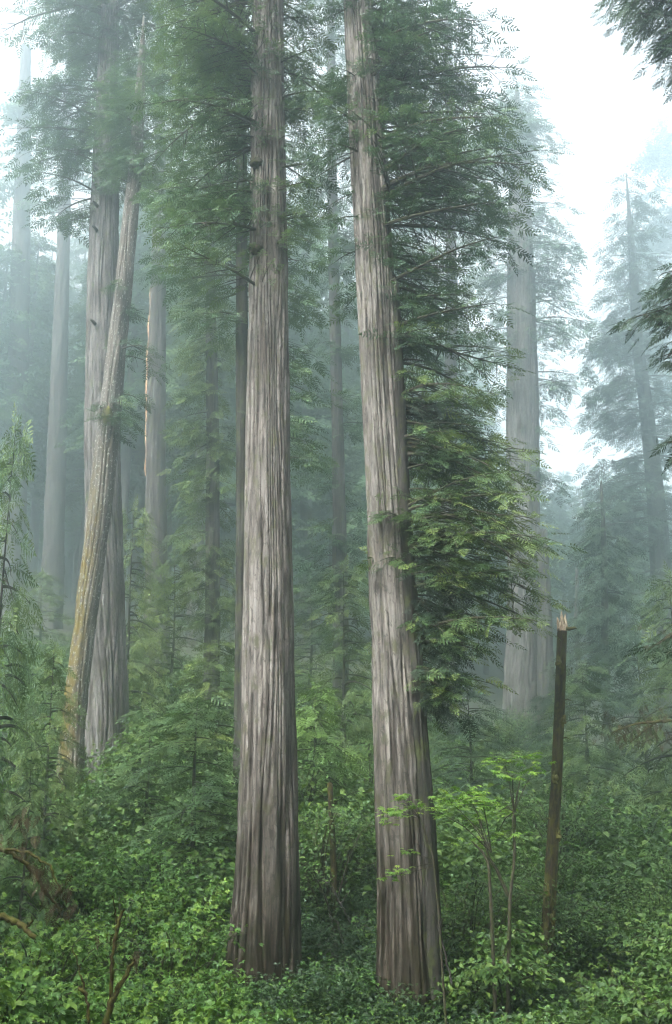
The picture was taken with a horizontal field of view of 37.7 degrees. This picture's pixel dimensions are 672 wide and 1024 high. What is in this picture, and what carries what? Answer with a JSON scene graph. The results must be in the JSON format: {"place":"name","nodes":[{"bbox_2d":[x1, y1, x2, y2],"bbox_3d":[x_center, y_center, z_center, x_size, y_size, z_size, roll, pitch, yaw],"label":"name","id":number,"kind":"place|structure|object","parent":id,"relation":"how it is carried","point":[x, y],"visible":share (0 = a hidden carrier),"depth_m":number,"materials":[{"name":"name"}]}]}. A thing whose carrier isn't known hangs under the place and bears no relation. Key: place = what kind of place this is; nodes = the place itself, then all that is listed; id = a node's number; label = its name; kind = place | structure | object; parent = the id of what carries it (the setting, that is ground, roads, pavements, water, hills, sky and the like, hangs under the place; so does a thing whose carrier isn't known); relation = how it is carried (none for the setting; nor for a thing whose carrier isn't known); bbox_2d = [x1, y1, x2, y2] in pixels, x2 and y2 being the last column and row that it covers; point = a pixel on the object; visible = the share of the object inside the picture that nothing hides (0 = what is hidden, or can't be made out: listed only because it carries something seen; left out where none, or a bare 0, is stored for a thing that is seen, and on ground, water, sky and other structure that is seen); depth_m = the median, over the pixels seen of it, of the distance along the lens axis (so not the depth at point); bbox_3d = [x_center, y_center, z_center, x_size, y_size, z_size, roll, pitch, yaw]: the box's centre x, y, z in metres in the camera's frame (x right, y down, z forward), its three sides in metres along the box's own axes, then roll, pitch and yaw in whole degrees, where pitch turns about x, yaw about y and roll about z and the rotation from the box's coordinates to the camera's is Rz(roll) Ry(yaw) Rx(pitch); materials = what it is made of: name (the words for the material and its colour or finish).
{"place":"outdoors","nodes":[
{"label":"outdoors","id":0,"kind":"place"},
{"bbox_2d":[0,501,670,1023],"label":"forest ground","id":1,"kind":"structure","parent":0,"point":[496,699],"depth_m":149.46,"materials":[{"name":"green plant"}]},
{"bbox_2d":[0,240,48,467],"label":"conifer tree","id":2,"kind":"object","parent":1,"relation":"on","point":[5,332],"visible":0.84,"depth_m":154.02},
{"bbox_2d":[0,401,56,916],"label":"young conifer","id":3,"kind":"object","parent":1,"relation":"on","point":[19,655],"visible":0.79,"depth_m":31.75,"materials":[{"name":"green plant"}]},
{"bbox_2d":[0,729,63,979],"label":"young conifer","id":4,"kind":"object","parent":1,"relation":"on","point":[21,901],"visible":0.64,"depth_m":28.60,"materials":[{"name":"green plant"}]},
{"bbox_2d":[1,567,74,665],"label":"young conifer","id":5,"kind":"object","parent":1,"relation":"on","point":[50,601],"visible":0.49,"depth_m":102.87,"materials":[{"name":"green plant"}]},
{"bbox_2d":[0,807,76,935],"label":"dead branch","id":6,"kind":"object","parent":1,"relation":"on","point":[29,868],"visible":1,"depth_m":16.61,"materials":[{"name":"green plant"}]},
{"bbox_2d":[0,857,76,933],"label":"shrub","id":7,"kind":"object","parent":1,"relation":"on","point":[11,894],"visible":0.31,"depth_m":30.33,"materials":[{"name":"green plant"}]},
{"bbox_2d":[0,43,77,621],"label":"redwood tree","id":8,"kind":"object","parent":1,"relation":"on","point":[21,240],"visible":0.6,"depth_m":156.56,"materials":[{"name":"grey plant"}]},
{"bbox_2d":[0,228,83,509],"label":"conifer tree","id":9,"kind":"object","parent":1,"relation":"on","point":[42,321],"visible":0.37,"depth_m":169.32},
{"bbox_2d":[4,251,84,607],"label":"conifer tree","id":10,"kind":"object","parent":1,"relation":"on","point":[34,531],"visible":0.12,"depth_m":191.04,"materials":[{"name":"grey plant"}]},
{"bbox_2d":[0,963,93,1023],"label":"shrub","id":11,"kind":"object","parent":1,"relation":"on","point":[16,1002],"visible":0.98,"depth_m":20.11,"materials":[{"name":"green plant"}]},
{"bbox_2d":[0,636,94,884],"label":"young conifer","id":12,"kind":"object","parent":1,"relation":"on","point":[68,769],"visible":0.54,"depth_m":37.84,"materials":[{"name":"green plant"}]},
{"bbox_2d":[34,44,95,629],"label":"redwood tree","id":13,"kind":"object","parent":1,"relation":"on","point":[53,558],"visible":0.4,"depth_m":144.39,"materials":[{"name":"grey plant"}]},
{"bbox_2d":[42,230,88,598],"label":"conifer tree","id":14,"kind":"object","parent":1,"relation":"on","point":[75,268],"visible":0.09,"depth_m":247.17,"materials":[{"name":"grey plant"}]},
{"bbox_2d":[3,927,143,987],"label":"shrub","id":15,"kind":"object","parent":1,"relation":"on","point":[86,941],"visible":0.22,"depth_m":26.95,"materials":[{"name":"green plant"}]},
{"bbox_2d":[0,964,148,1023],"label":"shrub","id":16,"kind":"object","parent":1,"relation":"on","point":[64,997],"visible":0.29,"depth_m":21.80,"materials":[{"name":"green plant"}]},
{"bbox_2d":[0,915,153,1005],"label":"shrub","id":17,"kind":"object","parent":1,"relation":"on","point":[42,964],"visible":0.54,"depth_m":24.78,"materials":[{"name":"green plant"}]},
{"bbox_2d":[28,259,139,618],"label":"conifer tree","id":18,"kind":"object","parent":1,"relation":"on","point":[76,390],"visible":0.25,"depth_m":165.08,"materials":[{"name":"grey plant"}]},
{"bbox_2d":[26,198,145,557],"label":"conifer tree","id":19,"kind":"object","parent":1,"relation":"on","point":[75,522],"visible":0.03,"depth_m":208.16,"materials":[{"name":"plant"}]},
{"bbox_2d":[46,845,149,926],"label":"shrub","id":20,"kind":"object","parent":1,"relation":"on","point":[79,894],"visible":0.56,"depth_m":32.79,"materials":[{"name":"green plant"}]},
{"bbox_2d":[47,772,148,844],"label":"shrub","id":21,"kind":"object","parent":1,"relation":"on","point":[93,800],"visible":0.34,"depth_m":41.71,"materials":[{"name":"green plant"}]},
{"bbox_2d":[32,967,165,1019],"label":"shrub","id":22,"kind":"object","parent":1,"relation":"on","point":[106,978],"visible":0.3,"depth_m":23.33,"materials":[{"name":"green plant"}]},
{"bbox_2d":[0,0,221,791],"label":"redwood tree","id":23,"kind":"object","parent":1,"relation":"on","point":[108,699],"visible":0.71,"depth_m":60.13,"materials":[{"name":"green plant"}]},
{"bbox_2d":[31,887,196,977],"bbox_3d":[-6.006,12.500,29.001,4.746,2.553,4.521,-12,-17,42],"label":"shrub","id":24,"kind":"object","parent":1,"relation":"on","point":[137,905],"visible":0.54,"depth_m":29.05,"materials":[{"name":"green plant"}]},
{"bbox_2d":[61,981,174,1023],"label":"shrub","id":25,"kind":"object","parent":1,"relation":"on","point":[147,1015],"visible":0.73,"depth_m":21.86,"materials":[{"name":"green plant"}]},
{"bbox_2d":[95,896,147,1023],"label":"dead snag","id":26,"kind":"object","parent":1,"relation":"on","point":[114,995],"visible":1,"depth_m":15.76,"materials":[{"name":"brown wood"}]},
{"bbox_2d":[54,208,193,581],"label":"conifer tree","id":27,"kind":"object","parent":1,"relation":"on","point":[131,386],"visible":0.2,"depth_m":146.09,"materials":[{"name":"green plant"}]},
{"bbox_2d":[54,15,196,802],"bbox_3d":[-11.359,-6.902,53.227,7.922,45.760,6.063,0,-13,0],"label":"leaning tree","id":28,"kind":"object","parent":1,"relation":"on","point":[110,425],"visible":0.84,"depth_m":53.00,"materials":[{"name":"green plant"}]},
{"bbox_2d":[79,792,190,848],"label":"shrub","id":29,"kind":"object","parent":1,"relation":"on","point":[137,817],"visible":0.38,"depth_m":38.60,"materials":[{"name":"green plant"}]},
{"bbox_2d":[80,189,198,617],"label":"conifer tree","id":30,"kind":"object","parent":1,"relation":"on","point":[141,501],"visible":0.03,"depth_m":174.28,"materials":[{"name":"plant"}]},
{"bbox_2d":[74,723,207,800],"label":"shrub","id":31,"kind":"object","parent":1,"relation":"on","point":[115,752],"visible":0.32,"depth_m":46.88,"materials":[{"name":"green plant"}]},
{"bbox_2d":[81,701,204,867],"bbox_3d":[-7.779,11.459,39.342,5.244,7.791,5.322,2,-13,-7],"label":"young conifer","id":32,"kind":"object","parent":1,"relation":"on","point":[147,780],"visible":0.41,"depth_m":39.39,"materials":[{"name":"green plant"}]},
{"bbox_2d":[122,495,173,738],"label":"young conifer","id":33,"kind":"object","parent":1,"relation":"on","point":[138,642],"visible":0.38,"depth_m":64.56,"materials":[{"name":"green plant"}]},
{"bbox_2d":[76,839,230,922],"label":"shrub","id":34,"kind":"object","parent":1,"relation":"on","point":[134,882],"visible":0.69,"depth_m":31.91,"materials":[{"name":"green plant"}]},
{"bbox_2d":[90,687,239,922],"bbox_3d":[-5.023,10.723,35.835,6.733,8.542,6.634,-6,-14,25],"label":"young conifer","id":35,"kind":"object","parent":1,"relation":"on","point":[209,796],"visible":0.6,"depth_m":35.45,"materials":[{"name":"green plant"}]},
{"bbox_2d":[81,909,263,1001],"bbox_3d":[-4.183,12.209,26.002,5.247,2.963,5.508,1,-13,-6],"label":"shrub","id":36,"kind":"object","parent":1,"relation":"on","point":[170,950],"visible":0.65,"depth_m":26.14,"materials":[{"name":"green plant"}]},
{"bbox_2d":[121,211,233,631],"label":"conifer tree","id":37,"kind":"object","parent":1,"relation":"on","point":[137,475],"visible":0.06,"depth_m":155.17,"materials":[{"name":"green plant"}]},
{"bbox_2d":[129,554,233,727],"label":"young conifer","id":38,"kind":"object","parent":1,"relation":"on","point":[173,649],"visible":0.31,"depth_m":71.07,"materials":[{"name":"green plant"}]},
{"bbox_2d":[130,877,232,958],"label":"shrub","id":39,"kind":"object","parent":1,"relation":"on","point":[198,909],"visible":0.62,"depth_m":30.25,"materials":[{"name":"green plant"}]},
{"bbox_2d":[133,0,234,674],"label":"split trunk tree","id":40,"kind":"object","parent":1,"relation":"on","point":[155,488],"visible":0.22,"depth_m":95.70,"materials":[{"name":"plant"}]},
{"bbox_2d":[130,210,248,645],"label":"conifer tree","id":41,"kind":"object","parent":1,"relation":"on","point":[230,390],"visible":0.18,"depth_m":144.58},
{"bbox_2d":[153,198,235,714],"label":"conifer tree","id":42,"kind":"object","parent":1,"relation":"on","point":[214,461],"visible":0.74,"depth_m":70.89,"materials":[{"name":"green plant"}]},
{"bbox_2d":[158,630,234,765],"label":"young conifer","id":43,"kind":"object","parent":1,"relation":"on","point":[220,666],"visible":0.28,"depth_m":51.86,"materials":[{"name":"green plant"}]},
{"bbox_2d":[139,968,293,1023],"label":"shrub","id":44,"kind":"object","parent":1,"relation":"on","point":[187,1000],"visible":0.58,"depth_m":22.43,"materials":[{"name":"green plant"}]},
{"bbox_2d":[153,984,297,1023],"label":"shrub","id":45,"kind":"object","parent":1,"relation":"on","point":[229,1017],"visible":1,"depth_m":20.80,"materials":[{"name":"green plant"}]},
{"bbox_2d":[114,0,346,815],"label":"conifer tree","id":46,"kind":"object","parent":1,"relation":"on","point":[241,320],"visible":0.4,"depth_m":47.99,"materials":[{"name":"green plant"}]},
{"bbox_2d":[120,0,344,993],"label":"redwood tree","id":47,"kind":"object","parent":1,"relation":"on","point":[266,904],"visible":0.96,"depth_m":30.28,"materials":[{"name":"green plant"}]},
{"bbox_2d":[167,154,330,642],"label":"conifer tree","id":48,"kind":"object","parent":1,"relation":"on","point":[232,532],"visible":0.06,"depth_m":148.70,"materials":[{"name":"green plant"}]},
{"bbox_2d":[227,744,373,824],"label":"shrub","id":49,"kind":"object","parent":1,"relation":"on","point":[307,790],"visible":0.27,"depth_m":40.67,"materials":[{"name":"green plant"}]},
{"bbox_2d":[225,794,376,932],"bbox_3d":[-0.874,12.034,34.243,6.876,4.436,5.823,6,-14,-25],"label":"shrub","id":50,"kind":"object","parent":1,"relation":"on","point":[311,865],"visible":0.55,"depth_m":33.56,"materials":[{"name":"green plant"}]},
{"bbox_2d":[286,191,364,652],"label":"conifer tree","id":51,"kind":"object","parent":1,"relation":"on","point":[312,333],"visible":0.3,"depth_m":158.41,"materials":[{"name":"green plant"}]},
{"bbox_2d":[284,0,371,713],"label":"conifer tree","id":52,"kind":"object","parent":1,"relation":"on","point":[339,545],"visible":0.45,"depth_m":79.70,"materials":[{"name":"green plant"}]},
{"bbox_2d":[293,572,371,717],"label":"young conifer","id":53,"kind":"object","parent":1,"relation":"on","point":[311,631],"visible":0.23,"depth_m":83.56,"materials":[{"name":"green plant"}]},
{"bbox_2d":[327,781,337,928],"bbox_3d":[-0.121,11.891,33.494,0.373,5.332,0.248,0,-13,0],"label":"broken trunk","id":54,"kind":"object","parent":1,"relation":"on","point":[333,863],"visible":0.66,"depth_m":33.47,"materials":[{"name":"brown plant"}]},
{"bbox_2d":[299,249,366,647],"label":"conifer tree","id":55,"kind":"object","parent":1,"relation":"on","point":[352,373],"visible":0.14,"depth_m":180.14,"materials":[{"name":"green plant"}]},
{"bbox_2d":[294,554,373,802],"bbox_3d":[0.069,10.257,56.822,10.184,15.859,9.318,-1,-13,6],"label":"young conifer","id":56,"kind":"object","parent":1,"relation":"on","point":[351,585],"visible":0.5,"depth_m":57.10,"materials":[{"name":"green plant"}]},
{"bbox_2d":[295,675,375,836],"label":"young conifer","id":57,"kind":"object","parent":1,"relation":"on","point":[313,720],"visible":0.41,"depth_m":41.42,"materials":[{"name":"green plant"}]},
{"bbox_2d":[0,626,671,973],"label":"leafy undergrowth","id":58,"kind":"object","parent":1,"relation":"on","point":[456,829],"visible":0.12,"depth_m":37.80,"materials":[{"name":"green plant"}]},
{"bbox_2d":[0,826,671,1023],"bbox_3d":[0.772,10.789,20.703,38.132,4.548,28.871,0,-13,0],"label":"leafy undergrowth","id":59,"kind":"object","parent":1,"relation":"on","point":[330,943],"visible":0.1,"depth_m":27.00,"materials":[{"name":"green plant"}]},
{"bbox_2d":[299,805,459,891],"bbox_3d":[0.996,12.538,36.779,7.276,3.224,5.397,-1,-13,6],"label":"shrub","id":60,"kind":"object","parent":1,"relation":"on","point":[344,834],"visible":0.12,"depth_m":36.36,"materials":[{"name":"green plant"}]},
{"bbox_2d":[345,358,439,618],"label":"conifer tree","id":61,"kind":"object","parent":1,"relation":"on","point":[352,466],"visible":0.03,"depth_m":154.85,"materials":[{"name":"green plant"}]},
{"bbox_2d":[374,793,446,1023],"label":"maple sapling","id":62,"kind":"object","parent":1,"relation":"on","point":[393,812],"visible":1,"depth_m":23.17,"materials":[{"name":"green plant"}]},
{"bbox_2d":[346,197,484,664],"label":"conifer tree","id":63,"kind":"object","parent":1,"relation":"on","point":[362,480],"visible":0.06,"depth_m":149.41,"materials":[{"name":"green plant"}]},
{"bbox_2d":[296,0,563,1023],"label":"redwood tree","id":64,"kind":"object","parent":1,"relation":"on","point":[386,40],"visible":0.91,"depth_m":28.93,"materials":[{"name":"grey plant"}]},
{"bbox_2d":[399,1,501,743],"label":"conifer tree","id":65,"kind":"object","parent":1,"relation":"on","point":[446,361],"visible":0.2,"depth_m":92.44,"materials":[{"name":"green plant"}]},
{"bbox_2d":[367,861,574,1004],"bbox_3d":[3.629,12.062,28.640,6.059,3.909,5.131,3,-13,-14],"label":"shrub","id":66,"kind":"object","parent":1,"relation":"on","point":[472,921],"visible":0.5,"depth_m":28.14,"materials":[{"name":"green plant"}]},
{"bbox_2d":[356,280,586,1020],"bbox_3d":[3.680,3.599,27.308,6.501,21.440,8.722,0,-13,0],"label":"young conifer","id":67,"kind":"object","parent":1,"relation":"on","point":[428,625],"visible":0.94,"depth_m":26.92,"materials":[{"name":"green plant"}]},
{"bbox_2d":[387,751,555,1021],"bbox_3d":[3.529,9.893,24.631,4.579,7.596,2.906,0,-13,0],"label":"vine maple","id":68,"kind":"object","parent":1,"relation":"on","point":[480,805],"visible":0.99,"depth_m":24.84,"materials":[{"name":"green plant"}]},
{"bbox_2d":[427,680,539,860],"bbox_3d":[6.852,12.646,47.226,7.800,9.616,6.970,-9,-15,35],"label":"young conifer","id":69,"kind":"object","parent":1,"relation":"on","point":[469,748],"visible":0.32,"depth_m":47.26,"materials":[{"name":"green plant"}]},
{"bbox_2d":[395,905,584,1021],"bbox_3d":[4.144,12.026,25.388,5.510,3.321,4.223,7,-14,-27],"label":"shrub","id":70,"kind":"object","parent":1,"relation":"on","point":[488,971],"visible":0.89,"depth_m":24.79,"materials":[{"name":"green plant"}]},
{"bbox_2d":[464,722,548,823],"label":"young conifer","id":71,"kind":"object","parent":1,"relation":"on","point":[498,738],"visible":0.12,"depth_m":55.75,"materials":[{"name":"green plant"}]},
{"bbox_2d":[470,700,566,755],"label":"shrub","id":72,"kind":"object","parent":1,"relation":"on","point":[517,732],"visible":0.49,"depth_m":87.69,"materials":[{"name":"green plant"}]},
{"bbox_2d":[457,72,605,750],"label":"redwood tree","id":73,"kind":"object","parent":1,"relation":"on","point":[523,412],"visible":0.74,"depth_m":109.07,"materials":[{"name":"green plant"}]},
{"bbox_2d":[505,466,573,659],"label":"conifer tree","id":74,"kind":"object","parent":1,"relation":"on","point":[554,588],"visible":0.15,"depth_m":174.20,"materials":[{"name":"green plant"}]},
{"bbox_2d":[486,996,598,1023],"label":"shrub","id":75,"kind":"object","parent":1,"relation":"on","point":[546,1018],"visible":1,"depth_m":20.81,"materials":[{"name":"green plant"}]},
{"bbox_2d":[482,845,608,949],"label":"shrub","id":76,"kind":"object","parent":1,"relation":"on","point":[560,869],"visible":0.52,"depth_m":31.50,"materials":[{"name":"green plant"}]},
{"bbox_2d":[537,527,554,749],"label":"broken trunk","id":77,"kind":"object","parent":1,"relation":"on","point":[545,654],"visible":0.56,"depth_m":99.24,"materials":[{"name":"grey wood"}]},
{"bbox_2d":[479,874,628,989],"bbox_3d":[6.591,12.317,28.659,4.867,3.140,4.122,3,-13,-13],"label":"shrub","id":78,"kind":"object","parent":1,"relation":"on","point":[580,920],"visible":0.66,"depth_m":28.69,"materials":[{"name":"green plant"}]},
{"bbox_2d":[540,610,576,1000],"bbox_3d":[6.547,8.692,28.782,1.549,11.622,0.446,0,-13,0],"label":"tree snag","id":79,"kind":"object","parent":1,"relation":"on","point":[554,836],"visible":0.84,"depth_m":28.78,"materials":[{"name":"brown plant"}]},
{"bbox_2d":[512,684,611,797],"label":"young conifer","id":80,"kind":"object","parent":1,"relation":"on","point":[545,702],"visible":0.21,"depth_m":69.62,"materials":[{"name":"green plant"}]},
{"bbox_2d":[543,486,583,667],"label":"conifer tree","id":81,"kind":"object","parent":1,"relation":"on","point":[561,525],"visible":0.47,"depth_m":227.78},
{"bbox_2d":[490,779,651,878],"bbox_3d":[8.825,12.296,37.737,6.506,4.198,5.510,-3,-13,13],"label":"shrub","id":82,"kind":"object","parent":1,"relation":"on","point":[586,831],"visible":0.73,"depth_m":37.89,"materials":[{"name":"green plant"}]},
{"bbox_2d":[524,652,653,851],"bbox_3d":[14.604,14.787,58.086,11.998,13.157,10.042,-11,-17,41],"label":"young conifer","id":83,"kind":"object","parent":1,"relation":"on","point":[582,724],"visible":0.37,"depth_m":57.71,"materials":[{"name":"green plant"}]},
{"bbox_2d":[562,484,622,684],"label":"conifer tree","id":84,"kind":"object","parent":1,"relation":"on","point":[573,542],"visible":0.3,"depth_m":189.86,"materials":[{"name":"green plant"}]},
{"bbox_2d":[538,771,653,823],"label":"shrub","id":85,"kind":"object","parent":1,"relation":"on","point":[593,790],"visible":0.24,"depth_m":48.88,"materials":[{"name":"green plant"}]},
{"bbox_2d":[536,480,657,790],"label":"conifer tree","id":86,"kind":"object","parent":1,"relation":"on","point":[612,575],"visible":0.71,"depth_m":81.44,"materials":[{"name":"green plant"}]},
{"bbox_2d":[529,943,671,1023],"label":"shrub","id":87,"kind":"object","parent":1,"relation":"on","point":[599,988],"visible":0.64,"depth_m":24.47,"materials":[{"name":"green plant"}]},
{"bbox_2d":[585,473,650,722],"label":"conifer tree","id":88,"kind":"object","parent":1,"relation":"on","point":[642,561],"visible":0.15,"depth_m":153.30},
{"bbox_2d":[564,836,671,895],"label":"shrub","id":89,"kind":"object","parent":1,"relation":"on","point":[620,862],"visible":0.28,"depth_m":35.20,"materials":[{"name":"green plant"}]},
{"bbox_2d":[565,168,671,763],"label":"conifer tree","id":90,"kind":"object","parent":1,"relation":"on","point":[658,531],"visible":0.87,"depth_m":119.62,"materials":[{"name":"green plant"}]},
{"bbox_2d":[573,894,668,975],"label":"shrub","id":91,"kind":"object","parent":1,"relation":"on","point":[640,925],"visible":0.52,"depth_m":29.88,"materials":[{"name":"green plant"}]},
{"bbox_2d":[578,865,671,933],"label":"shrub","id":92,"kind":"object","parent":1,"relation":"on","point":[649,903],"visible":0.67,"depth_m":31.15,"materials":[{"name":"green plant"}]},
{"bbox_2d":[579,115,671,563],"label":"conifer tree","id":93,"kind":"object","parent":1,"relation":"on","point":[651,158],"visible":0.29,"depth_m":220.12,"materials":[{"name":"green plant"}]},
{"bbox_2d":[579,979,671,1023],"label":"shrub","id":94,"kind":"object","parent":1,"relation":"on","point":[663,1015],"visible":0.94,"depth_m":22.40,"materials":[{"name":"green plant"}]},
{"bbox_2d":[583,597,671,805],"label":"young conifer","id":95,"kind":"object","parent":1,"relation":"on","point":[633,660],"visible":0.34,"depth_m":65.64,"materials":[{"name":"green plant"}]},
{"bbox_2d":[589,0,671,673],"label":"conifer","id":96,"kind":"object","parent":1,"relation":"on","point":[660,50],"visible":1,"depth_m":17.09,"materials":[{"name":"green plant"}]},
{"bbox_2d":[593,625,671,750],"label":"dead branch","id":97,"kind":"object","parent":1,"relation":"on","point":[648,727],"visible":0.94,"depth_m":29.21,"materials":[{"name":"green plant"}]},
{"bbox_2d":[595,898,671,990],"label":"shrub","id":98,"kind":"object","parent":1,"relation":"on","point":[625,939],"visible":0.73,"depth_m":27.50,"materials":[{"name":"green plant"}]},
{"bbox_2d":[606,561,671,832],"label":"young conifer","id":99,"kind":"object","parent":1,"relation":"on","point":[650,760],"visible":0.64,"depth_m":48.19,"materials":[{"name":"green plant"}]},
{"bbox_2d":[624,931,671,999],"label":"shrub","id":100,"kind":"object","parent":1,"relation":"on","point":[667,965],"visible":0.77,"depth_m":25.79,"materials":[{"name":"green plant"}]},
{"bbox_2d":[0,0,671,533],"label":"sky","id":101,"kind":"structure","parent":0,"point":[596,105],"materials":[{"name":"white"}]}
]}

